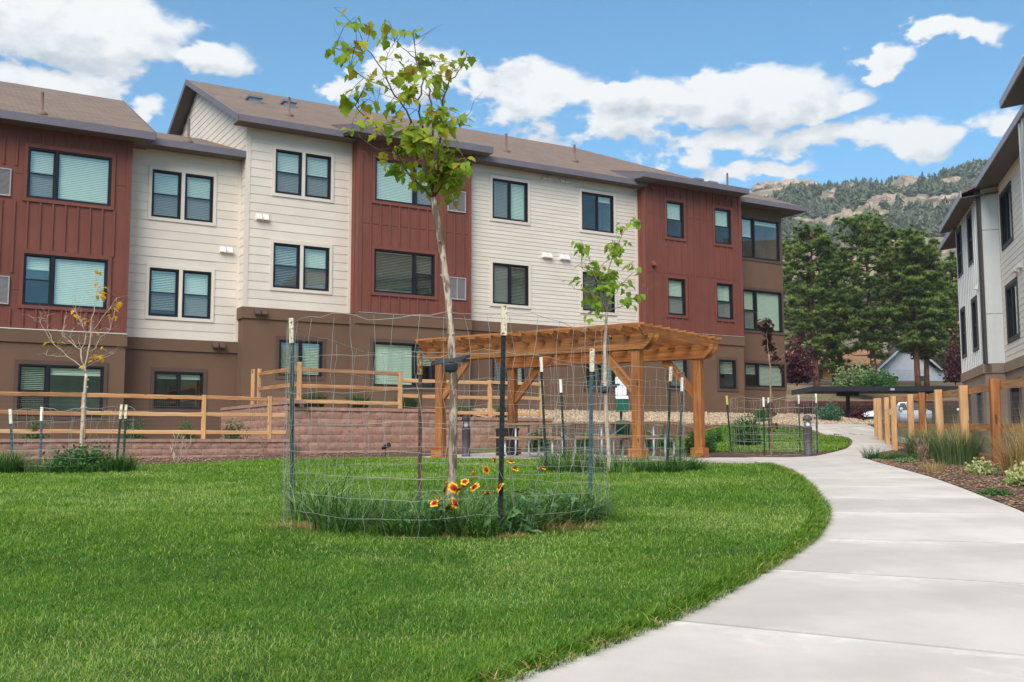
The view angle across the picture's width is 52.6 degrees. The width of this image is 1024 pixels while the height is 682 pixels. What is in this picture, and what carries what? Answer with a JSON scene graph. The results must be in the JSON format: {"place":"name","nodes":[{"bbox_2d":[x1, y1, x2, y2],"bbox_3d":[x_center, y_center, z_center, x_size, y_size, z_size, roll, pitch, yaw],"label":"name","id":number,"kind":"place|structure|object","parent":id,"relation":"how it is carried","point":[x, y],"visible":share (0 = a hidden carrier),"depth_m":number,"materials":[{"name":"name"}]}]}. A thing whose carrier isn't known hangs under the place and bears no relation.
{"place":"outdoors","nodes":[
{"label":"outdoors","id":0,"kind":"place"},
{"bbox_2d":[0,456,836,681],"bbox_3d":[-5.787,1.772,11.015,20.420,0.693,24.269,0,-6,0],"label":"lawn","id":1,"kind":"structure","parent":0,"point":[33,648],"depth_m":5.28,"materials":[{"name":"plant"}]},
{"bbox_2d":[8,404,136,473],"bbox_3d":[-6.870,1.577,16.212,1.792,1.190,1.767,0,-6,0],"label":"tree cage","id":2,"kind":"object","parent":1,"relation":"on","point":[41,413],"visible":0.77,"depth_m":16.05,"materials":[{"name":"metal"}]},
{"bbox_2d":[0,444,148,473],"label":"long grass","id":3,"kind":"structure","parent":1,"relation":"on","point":[9,464],"depth_m":15.47,"materials":[{"name":"plant"}]},
{"bbox_2d":[28,268,122,452],"bbox_3d":[-6.735,0.443,16.306,1.784,3.298,1.362,-6,-8,44],"label":"cottonwood sapling","id":4,"kind":"object","parent":1,"relation":"on","point":[118,306],"visible":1,"depth_m":16.41,"materials":[{"name":"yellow plant"}]},
{"bbox_2d":[43,437,118,471],"bbox_3d":[-6.560,1.749,15.777,1.064,0.591,1.281,3,-7,-31],"label":"herb clump","id":5,"kind":"object","parent":1,"relation":"on","point":[65,462],"visible":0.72,"depth_m":15.57,"materials":[{"name":"plant"}]},
{"bbox_2d":[325,7,482,508],"bbox_3d":[-0.935,-0.748,8.858,1.374,4.624,1.598,0,-6,0],"label":"maple sapling","id":6,"kind":"object","parent":1,"relation":"on","point":[438,171],"visible":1,"depth_m":8.95,"materials":[{"name":"green plant"}]},
{"bbox_2d":[431,355,469,371],"bbox_3d":[-0.527,0.190,8.874,0.341,0.148,0.256,0,-6,0],"label":"tree tie","id":7,"kind":"object","parent":6,"relation":"attached to","point":[450,367],"visible":1,"depth_m":8.82,"materials":[{"name":"rubber"}]},
{"bbox_2d":[210,469,649,538],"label":"long grass","id":8,"kind":"structure","parent":1,"relation":"on","point":[339,507],"depth_m":8.09,"materials":[{"name":"plant"}]},
{"bbox_2d":[260,519,610,538],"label":"dry grass","id":9,"kind":"structure","parent":1,"relation":"on","point":[505,534],"depth_m":7.80,"materials":[{"name":"plant"}]},
{"bbox_2d":[399,466,489,532],"bbox_3d":[-0.529,1.196,7.737,0.576,0.533,0.511,3,-6,-25],"label":"blanket flower","id":10,"kind":"object","parent":1,"relation":"on","point":[455,489],"visible":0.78,"depth_m":7.69,"materials":[{"name":"green plant"}]},
{"bbox_2d":[281,305,610,537],"bbox_3d":[-0.562,0.722,8.915,2.861,1.916,2.871,0,-6,0],"label":"tree cage","id":11,"kind":"object","parent":1,"relation":"on","point":[503,352],"visible":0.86,"depth_m":8.53,"materials":[{"name":"metal"}]},
{"bbox_2d":[475,456,546,533],"bbox_3d":[-0.010,1.156,7.715,0.546,0.605,0.525,0,-6,0],"label":"blanket flower","id":12,"kind":"object","parent":1,"relation":"on","point":[513,509],"visible":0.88,"depth_m":7.65,"materials":[{"name":"green plant"}]},
{"bbox_2d":[503,483,601,528],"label":"weeds","id":13,"kind":"object","parent":1,"relation":"on","point":[559,493],"visible":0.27,"depth_m":8.36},
{"bbox_2d":[562,215,658,468],"bbox_3d":[1.571,-0.024,16.033,1.433,4.184,1.605,-3,-6,30],"label":"maple sapling","id":14,"kind":"object","parent":1,"relation":"on","point":[615,252],"visible":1,"depth_m":15.93,"materials":[{"name":"green plant"}]},
{"bbox_2d":[538,357,685,472],"bbox_3d":[1.593,1.225,16.238,2.387,1.871,2.311,0,-6,0],"label":"tree cage","id":15,"kind":"object","parent":1,"relation":"on","point":[681,394],"visible":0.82,"depth_m":15.78,"materials":[{"name":"metal"}]},
{"bbox_2d":[529,443,712,473],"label":"long grass","id":16,"kind":"structure","parent":1,"relation":"on","point":[677,466],"depth_m":15.61,"materials":[{"name":"plant"}]},
{"bbox_2d":[0,0,1023,192],"label":"sky","id":17,"kind":"structure","parent":0,"point":[753,92],"materials":[{"name":"blue"}]},
{"bbox_2d":[404,452,781,462],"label":"patio","id":18,"kind":"structure","parent":0,"point":[714,459],"depth_m":22.86,"materials":[{"name":"concrete"}]},
{"bbox_2d":[462,415,470,456],"bbox_3d":[-1.077,2.232,24.298,0.230,1.000,0.230,0,-6,0],"label":"bollard light","id":19,"kind":"object","parent":18,"relation":"on","point":[466,435],"visible":0.96,"depth_m":24.21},
{"bbox_2d":[495,427,518,455],"bbox_3d":[-0.116,2.409,24.683,0.420,0.695,0.420,-4,-7,35],"label":"chair","id":20,"kind":"object","parent":18,"relation":"on","point":[507,433],"visible":0.51,"depth_m":24.55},
{"bbox_2d":[490,422,588,456],"bbox_3d":[0.740,2.208,23.051,1.840,0.757,1.682,-4,-7,35],"label":"picnic table","id":21,"kind":"object","parent":18,"relation":"on","point":[525,437],"visible":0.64,"depth_m":22.91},
{"bbox_2d":[415,322,722,459],"bbox_3d":[1.239,1.253,22.854,5.790,2.634,3.720,-4,-7,35],"label":"pergola","id":22,"kind":"object","parent":18,"relation":"on","point":[635,344],"visible":0.88,"depth_m":22.36,"materials":[{"name":"brown wood"}]},
{"bbox_2d":[575,421,689,457],"bbox_3d":[2.575,2.103,22.014,1.840,0.757,1.682,-4,-7,35],"label":"picnic table","id":23,"kind":"object","parent":18,"relation":"on","point":[653,437],"visible":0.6,"depth_m":21.86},
{"bbox_2d":[297,379,1023,511],"bbox_3d":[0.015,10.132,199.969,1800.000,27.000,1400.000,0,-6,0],"label":"ground","id":24,"kind":"structure","parent":0,"point":[823,382],"depth_m":81.66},
{"bbox_2d":[0,439,289,458],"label":"retaining wall","id":25,"kind":"structure","parent":24,"relation":"on","point":[151,448],"depth_m":23.79,"materials":[{"name":"stone"}]},
{"bbox_2d":[0,391,285,438],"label":"rail fence","id":26,"kind":"object","parent":25,"relation":"on","point":[203,414],"visible":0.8,"depth_m":24.09,"materials":[{"name":"wood"}]},
{"bbox_2d":[20,450,478,468],"bbox_3d":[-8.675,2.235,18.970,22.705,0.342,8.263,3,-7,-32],"label":"mulch bed","id":27,"kind":"object","parent":24,"relation":"on","point":[357,456],"visible":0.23,"depth_m":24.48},
{"bbox_2d":[220,400,553,453],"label":"retaining wall","id":28,"kind":"structure","parent":24,"relation":"on","point":[392,433],"depth_m":27.08,"materials":[{"name":"brick"}]},
{"bbox_2d":[250,362,543,417],"bbox_3d":[-3.302,1.627,29.863,7.420,1.620,4.095,3,-7,-31],"label":"rail fence","id":29,"kind":"object","parent":28,"relation":"on","point":[299,369],"visible":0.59,"depth_m":27.73,"materials":[{"name":"wood"}]},
{"bbox_2d":[0,79,806,438],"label":"apartment building","id":30,"kind":"structure","parent":24,"relation":"on","point":[218,235],"depth_m":33.80,"materials":[{"name":"wood"}]},
{"bbox_2d":[12,359,107,420],"bbox_3d":[-12.944,1.434,29.610,2.440,1.665,0.800,3,-7,-31],"label":"window","id":31,"kind":"structure","parent":30,"relation":"in","point":[29,375],"depth_m":29.66,"materials":[{"name":"glass"}]},
{"bbox_2d":[18,249,111,312],"bbox_3d":[-12.941,-1.667,29.910,2.430,1.675,0.815,3,-7,-31],"label":"window","id":32,"kind":"structure","parent":30,"relation":"in","point":[48,279],"depth_m":29.80,"materials":[{"name":"glass"}]},
{"bbox_2d":[22,142,115,209],"bbox_3d":[-12.945,-4.702,30.210,2.450,1.675,0.815,3,-7,-31],"label":"window","id":33,"kind":"structure","parent":30,"relation":"in","point":[51,174],"depth_m":30.01,"materials":[{"name":"glass"}]},
{"bbox_2d":[150,367,206,411],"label":"window","id":34,"kind":"structure","parent":30,"relation":"in","point":[164,381],"depth_m":31.99,"materials":[{"name":"glass"}]},
{"bbox_2d":[144,263,214,322],"bbox_3d":[-10.408,-1.434,32.208,2.070,1.695,0.815,3,-7,-31],"label":"window","id":35,"kind":"structure","parent":30,"relation":"in","point":[172,292],"depth_m":32.05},
{"bbox_2d":[147,165,216,226],"bbox_3d":[-10.422,-4.470,32.500,2.070,1.695,0.815,3,-7,-31],"label":"window","id":36,"kind":"structure","parent":30,"relation":"in","point":[177,195],"depth_m":32.22,"materials":[{"name":"glass"}]},
{"bbox_2d":[275,336,325,379],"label":"window","id":37,"kind":"structure","parent":30,"relation":"in","point":[303,343],"depth_m":33.26,"materials":[{"name":"glass"}]},
{"bbox_2d":[269,239,332,294],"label":"window","id":38,"kind":"structure","parent":30,"relation":"in","point":[295,266],"depth_m":33.60,"materials":[{"name":"glass"}]},
{"bbox_2d":[272,145,333,202],"bbox_3d":[-6.975,-5.383,33.997,2.080,1.655,0.815,3,-7,-31],"label":"window","id":39,"kind":"structure","parent":30,"relation":"in","point":[303,174],"depth_m":33.73,"materials":[{"name":"glass"}]},
{"bbox_2d":[370,338,434,390],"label":"window","id":40,"kind":"structure","parent":30,"relation":"in","point":[384,346],"depth_m":34.24,"materials":[{"name":"glass"}]},
{"bbox_2d":[371,245,437,299],"bbox_3d":[-3.768,-2.242,34.828,2.420,1.655,0.815,3,-7,-31],"label":"window","id":41,"kind":"structure","parent":30,"relation":"in","point":[395,271],"depth_m":34.99,"materials":[{"name":"glass"}]},
{"bbox_2d":[372,154,437,210],"bbox_3d":[-3.781,-5.278,35.121,2.400,1.655,0.815,3,-7,-31],"label":"window","id":42,"kind":"structure","parent":30,"relation":"in","point":[385,190],"depth_m":34.73,"materials":[{"name":"glass"}]},
{"bbox_2d":[490,359,527,388],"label":"window","id":43,"kind":"structure","parent":30,"relation":"in","point":[494,376],"depth_m":36.57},
{"bbox_2d":[490,174,530,225],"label":"window","id":44,"kind":"structure","parent":30,"relation":"in","point":[509,197],"depth_m":37.39,"materials":[{"name":"glass"}]},
{"bbox_2d":[490,259,530,308],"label":"window","id":45,"kind":"structure","parent":30,"relation":"in","point":[510,281],"depth_m":37.09,"materials":[{"name":"glass"}]},
{"bbox_2d":[579,188,615,236],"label":"window","id":46,"kind":"structure","parent":30,"relation":"in","point":[597,209],"depth_m":39.68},
{"bbox_2d":[580,268,616,315],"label":"window","id":47,"kind":"structure","parent":30,"relation":"in","point":[586,308],"depth_m":39.11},
{"bbox_2d":[583,364,616,390],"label":"window","id":48,"kind":"structure","parent":30,"relation":"in","point":[612,375],"depth_m":39.04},
{"bbox_2d":[664,197,685,241],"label":"window","id":49,"kind":"structure","parent":30,"relation":"in","point":[674,209],"depth_m":40.76,"materials":[{"name":"glass"}]},
{"bbox_2d":[665,275,687,318],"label":"window","id":50,"kind":"structure","parent":30,"relation":"in","point":[676,291],"depth_m":40.42,"materials":[{"name":"glass"}]},
{"bbox_2d":[667,360,688,390],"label":"window","id":51,"kind":"structure","parent":30,"relation":"in","point":[683,365],"depth_m":40.23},
{"bbox_2d":[712,205,733,247],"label":"window","id":52,"kind":"structure","parent":30,"relation":"in","point":[722,216],"depth_m":42.04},
{"bbox_2d":[714,280,735,321],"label":"window","id":53,"kind":"structure","parent":30,"relation":"in","point":[724,291],"depth_m":41.70,"materials":[{"name":"glass"}]},
{"bbox_2d":[717,356,738,391],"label":"window","id":54,"kind":"structure","parent":30,"relation":"in","point":[726,366],"depth_m":41.53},
{"bbox_2d":[741,214,781,263],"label":"window","id":55,"kind":"structure","parent":30,"relation":"in","point":[753,227],"depth_m":44.34,"materials":[{"name":"glass"}]},
{"bbox_2d":[743,286,784,334],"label":"window","id":56,"kind":"structure","parent":30,"relation":"in","point":[755,299],"depth_m":43.74,"materials":[{"name":"glass"}]},
{"bbox_2d":[744,360,786,389],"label":"window","id":57,"kind":"structure","parent":30,"relation":"in","point":[756,372],"depth_m":43.54,"materials":[{"name":"glass"}]},
{"bbox_2d":[466,408,873,424],"bbox_3d":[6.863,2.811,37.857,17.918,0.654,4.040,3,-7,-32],"label":"gravel","id":58,"kind":"structure","parent":24,"relation":"on","point":[716,418],"depth_m":37.04,"materials":[{"name":"gravel"}]},
{"bbox_2d":[812,397,843,419],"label":"shrub","id":59,"kind":"object","parent":58,"relation":"on","point":[831,412],"visible":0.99,"depth_m":40.68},
{"bbox_2d":[521,422,873,456],"bbox_3d":[7.098,3.224,34.620,8.732,1.013,22.458,-4,-7,31],"label":"mulch bed","id":60,"kind":"object","parent":24,"relation":"on","point":[673,431],"visible":0.32,"depth_m":31.20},
{"bbox_2d":[525,426,549,449],"bbox_3d":[0.687,2.605,27.397,0.675,0.684,0.683,-2,-6,21],"label":"shrub","id":61,"kind":"object","parent":60,"relation":"on","point":[534,444],"visible":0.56,"depth_m":27.28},
{"bbox_2d":[615,377,629,449],"bbox_3d":[2.963,1.896,27.742,0.400,2.050,0.450,0,-6,0],"label":"pet waste station","id":62,"kind":"object","parent":60,"relation":"on","point":[619,407],"visible":0.6,"depth_m":27.74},
{"bbox_2d":[677,451,832,456],"bbox_3d":[6.279,2.742,25.151,4.350,0.114,3.800,0,-6,0],"label":"mulch bed","id":63,"kind":"object","parent":24,"relation":"on","point":[768,454],"visible":0.72,"depth_m":25.08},
{"bbox_2d":[705,430,717,452],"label":"shrub","id":64,"kind":"object","parent":63,"relation":"on","point":[709,443],"visible":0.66,"depth_m":26.00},
{"bbox_2d":[754,311,788,453],"bbox_3d":[6.451,1.040,25.764,0.782,3.636,1.434,0,-6,0],"label":"plum sapling","id":65,"kind":"object","parent":63,"relation":"on","point":[764,327],"visible":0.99,"depth_m":25.65,"materials":[{"name":"purple plant"}]},
{"bbox_2d":[726,394,818,454],"bbox_3d":[6.403,2.129,25.661,2.243,1.637,2.163,0,-6,0],"label":"tree cage","id":66,"kind":"object","parent":63,"relation":"on","point":[772,434],"visible":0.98,"depth_m":25.28,"materials":[{"name":"metal"}]},
{"bbox_2d":[803,415,812,454],"bbox_3d":[7.083,2.252,24.798,0.230,0.970,0.230,0,-6,0],"label":"bollard light","id":67,"kind":"object","parent":63,"relation":"on","point":[808,447],"visible":0.98,"depth_m":24.72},
{"bbox_2d":[782,235,816,348],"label":"pine tree","id":68,"kind":"object","parent":24,"relation":"on","point":[788,315],"visible":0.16,"depth_m":112.72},
{"bbox_2d":[782,217,847,385],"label":"pine tree","id":69,"kind":"object","parent":24,"relation":"on","point":[822,242],"visible":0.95,"depth_m":90.25,"materials":[{"name":"plant"}]},
{"bbox_2d":[785,349,880,378],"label":"house","id":70,"kind":"structure","parent":24,"relation":"on","point":[824,374],"depth_m":103.30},
{"bbox_2d":[813,247,854,382],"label":"pine tree","id":71,"kind":"object","parent":24,"relation":"on","point":[839,360],"visible":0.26,"depth_m":93.02,"materials":[{"name":"plant"}]},
{"bbox_2d":[828,359,881,385],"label":"shrub","id":72,"kind":"object","parent":24,"relation":"on","point":[847,379],"visible":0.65,"depth_m":81.58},
{"bbox_2d":[849,404,869,420],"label":"barberry","id":73,"kind":"object","parent":24,"relation":"on","point":[857,413],"visible":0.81,"depth_m":44.70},
{"bbox_2d":[813,210,912,375],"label":"pine tree","id":74,"kind":"object","parent":24,"relation":"on","point":[850,270],"visible":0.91,"depth_m":87.92,"materials":[{"name":"plant"}]},
{"bbox_2d":[786,400,958,413],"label":"retaining wall","id":75,"kind":"structure","parent":24,"relation":"on","point":[867,405],"depth_m":74.19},
{"bbox_2d":[852,368,898,385],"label":"shrub","id":76,"kind":"object","parent":24,"relation":"on","point":[868,379],"visible":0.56,"depth_m":79.67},
{"bbox_2d":[863,251,922,352],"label":"pine tree","id":77,"kind":"object","parent":24,"relation":"on","point":[893,344],"visible":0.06,"depth_m":116.84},
{"bbox_2d":[867,344,961,380],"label":"house","id":78,"kind":"structure","parent":24,"relation":"on","point":[900,366],"depth_m":99.44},
{"bbox_2d":[876,223,954,385],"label":"pine tree","id":79,"kind":"object","parent":24,"relation":"on","point":[914,243],"visible":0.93,"depth_m":86.02,"materials":[{"name":"plant"}]},
{"bbox_2d":[894,244,959,385],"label":"pine tree","id":80,"kind":"object","parent":24,"relation":"on","point":[943,333],"visible":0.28,"depth_m":86.88,"materials":[{"name":"plant"}]},
{"bbox_2d":[932,250,960,363],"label":"pine tree","id":81,"kind":"object","parent":24,"relation":"on","point":[950,265],"visible":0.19,"depth_m":98.31,"materials":[{"name":"plant"}]},
{"bbox_2d":[871,443,1023,510],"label":"mulch bed","id":82,"kind":"object","parent":24,"relation":"on","point":[904,451],"visible":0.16,"depth_m":13.63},
{"bbox_2d":[880,452,918,459],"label":"weed","id":83,"kind":"object","parent":82,"relation":"on","point":[892,456],"visible":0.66,"depth_m":20.21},
{"bbox_2d":[889,418,952,458],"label":"ornamental grass","id":84,"kind":"object","parent":82,"relation":"on","point":[910,448],"depth_m":20.54,"materials":[{"name":"plant"}]},
{"bbox_2d":[913,436,930,461],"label":"dead perennial","id":85,"kind":"object","parent":82,"relation":"on","point":[920,453],"visible":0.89,"depth_m":19.06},
{"bbox_2d":[873,377,1023,469],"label":"rail fence","id":86,"kind":"object","parent":82,"relation":"on","point":[883,423],"visible":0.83,"depth_m":19.99,"materials":[{"name":"brown wood"}]},
{"bbox_2d":[919,413,990,464],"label":"ornamental grass","id":87,"kind":"object","parent":82,"relation":"on","point":[953,451],"depth_m":17.67,"materials":[{"name":"plant"}]},
{"bbox_2d":[961,456,999,474],"bbox_3d":[6.698,1.797,14.796,0.479,0.308,0.584,0,-6,0],"label":"shrub","id":88,"kind":"object","parent":82,"relation":"on","point":[980,467],"visible":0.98,"depth_m":14.75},
{"bbox_2d":[974,487,1015,495],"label":"weed","id":89,"kind":"object","parent":82,"relation":"on","point":[993,492],"visible":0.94,"depth_m":10.99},
{"bbox_2d":[973,404,1023,476],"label":"ornamental grass","id":90,"kind":"object","parent":82,"relation":"on","point":[1018,452],"depth_m":14.15,"materials":[{"name":"plant"}]},
{"bbox_2d":[1000,460,1023,485],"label":"shrub","id":91,"kind":"object","parent":82,"relation":"on","point":[1016,478],"visible":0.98,"depth_m":12.38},
{"bbox_2d":[939,319,961,385],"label":"plum tree","id":92,"kind":"object","parent":24,"relation":"on","point":[954,371],"visible":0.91,"depth_m":83.85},
{"bbox_2d":[939,56,1023,439],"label":"apartment building","id":93,"kind":"structure","parent":24,"relation":"on","point":[982,225],"depth_m":34.00,"materials":[{"name":"white"}]},
{"bbox_2d":[956,225,962,278],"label":"window","id":94,"kind":"structure","parent":93,"relation":"in","point":[958,232],"depth_m":39.15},
{"bbox_2d":[960,306,966,358],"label":"window","id":95,"kind":"structure","parent":93,"relation":"in","point":[962,311],"depth_m":38.76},
{"bbox_2d":[966,209,973,266],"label":"window","id":96,"kind":"structure","parent":93,"relation":"in","point":[969,216],"depth_m":36.50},
{"bbox_2d":[971,295,978,352],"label":"window","id":97,"kind":"structure","parent":93,"relation":"in","point":[974,311],"depth_m":36.01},
{"bbox_2d":[999,180,1013,250],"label":"window","id":98,"kind":"structure","parent":93,"relation":"in","point":[1005,197],"depth_m":32.92,"materials":[{"name":"glass"}]},
{"bbox_2d":[1005,277,1019,342],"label":"window","id":99,"kind":"structure","parent":93,"relation":"in","point":[1011,289],"depth_m":32.38,"materials":[{"name":"glass"}]},
{"bbox_2d":[1010,377,1022,422],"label":"window","id":100,"kind":"structure","parent":93,"relation":"in","point":[1016,393],"depth_m":32.61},
{"bbox_2d":[671,423,849,451],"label":"lawn","id":101,"kind":"structure","parent":0,"point":[777,430],"depth_m":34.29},
{"bbox_2d":[728,410,763,444],"bbox_3d":[6.759,2.470,29.737,1.052,1.148,1.099,3,-7,-32],"label":"shrub","id":102,"kind":"object","parent":101,"relation":"on","point":[747,431],"visible":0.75,"depth_m":29.57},
{"bbox_2d":[499,416,1023,681],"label":"path","id":103,"kind":"structure","parent":0,"point":[899,575],"depth_m":4.88,"materials":[{"name":"concrete"}]},
{"bbox_2d":[478,462,831,681],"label":"dry thatch","id":104,"kind":"object","parent":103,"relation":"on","point":[527,665],"visible":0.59,"depth_m":4.18,"materials":[{"name":"plant"}]},
{"bbox_2d":[751,168,973,352],"bbox_3d":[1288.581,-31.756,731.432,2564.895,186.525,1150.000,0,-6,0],"label":"mountain","id":105,"kind":"structure","parent":0,"point":[824,195],"depth_m":547.04,"materials":[{"name":"stone"}]},
{"bbox_2d":[750,180,782,191],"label":"rock outcrop","id":106,"kind":"object","parent":105,"relation":"on","point":[767,184],"visible":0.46,"depth_m":725.50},
{"bbox_2d":[763,158,988,328],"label":"forest","id":107,"kind":"object","parent":105,"relation":"on","point":[925,217],"visible":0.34,"depth_m":563.95,"materials":[{"name":"plant"}]},
{"bbox_2d":[888,175,917,187],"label":"rock outcrop","id":108,"kind":"object","parent":105,"relation":"on","point":[905,180],"visible":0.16,"depth_m":685.15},
{"label":"terrace","id":109,"kind":"structure","parent":0,"visible":0},
{"bbox_2d":[20,417,49,438],"bbox_3d":[-11.327,2.076,24.615,0.606,0.713,0.669,-3,-6,26],"label":"shrub","id":110,"kind":"object","parent":109,"relation":"on","point":[33,427],"visible":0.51,"depth_m":24.50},
{"bbox_2d":[219,418,251,438],"bbox_3d":[-7.248,2.342,27.093,0.826,0.657,0.537,-1,-6,12],"label":"shrub","id":111,"kind":"object","parent":109,"relation":"on","point":[234,436],"visible":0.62,"depth_m":27.05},
{"label":"terrace","id":112,"kind":"structure","parent":0,"visible":0},
{"bbox_2d":[301,389,332,406],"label":"ornamental grass","id":113,"kind":"object","parent":112,"relation":"on","point":[314,395],"depth_m":27.02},
{"bbox_2d":[339,391,377,407],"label":"ornamental grass","id":114,"kind":"object","parent":112,"relation":"on","point":[360,398],"depth_m":28.07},
{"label":"parking lot","id":115,"kind":"structure","parent":0,"visible":0},
{"bbox_2d":[785,326,820,385],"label":"plum tree","id":116,"kind":"object","parent":115,"relation":"on","point":[797,371],"visible":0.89,"depth_m":61.48,"materials":[{"name":"plant"}]},
{"bbox_2d":[791,386,957,417],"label":"carport","id":117,"kind":"object","parent":115,"relation":"on","point":[847,391],"visible":0.51,"depth_m":68.37,"materials":[{"name":"metal"}]},
{"bbox_2d":[864,402,931,422],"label":"parked car","id":118,"kind":"object","parent":115,"relation":"on","point":[871,413],"visible":0.16,"depth_m":61.18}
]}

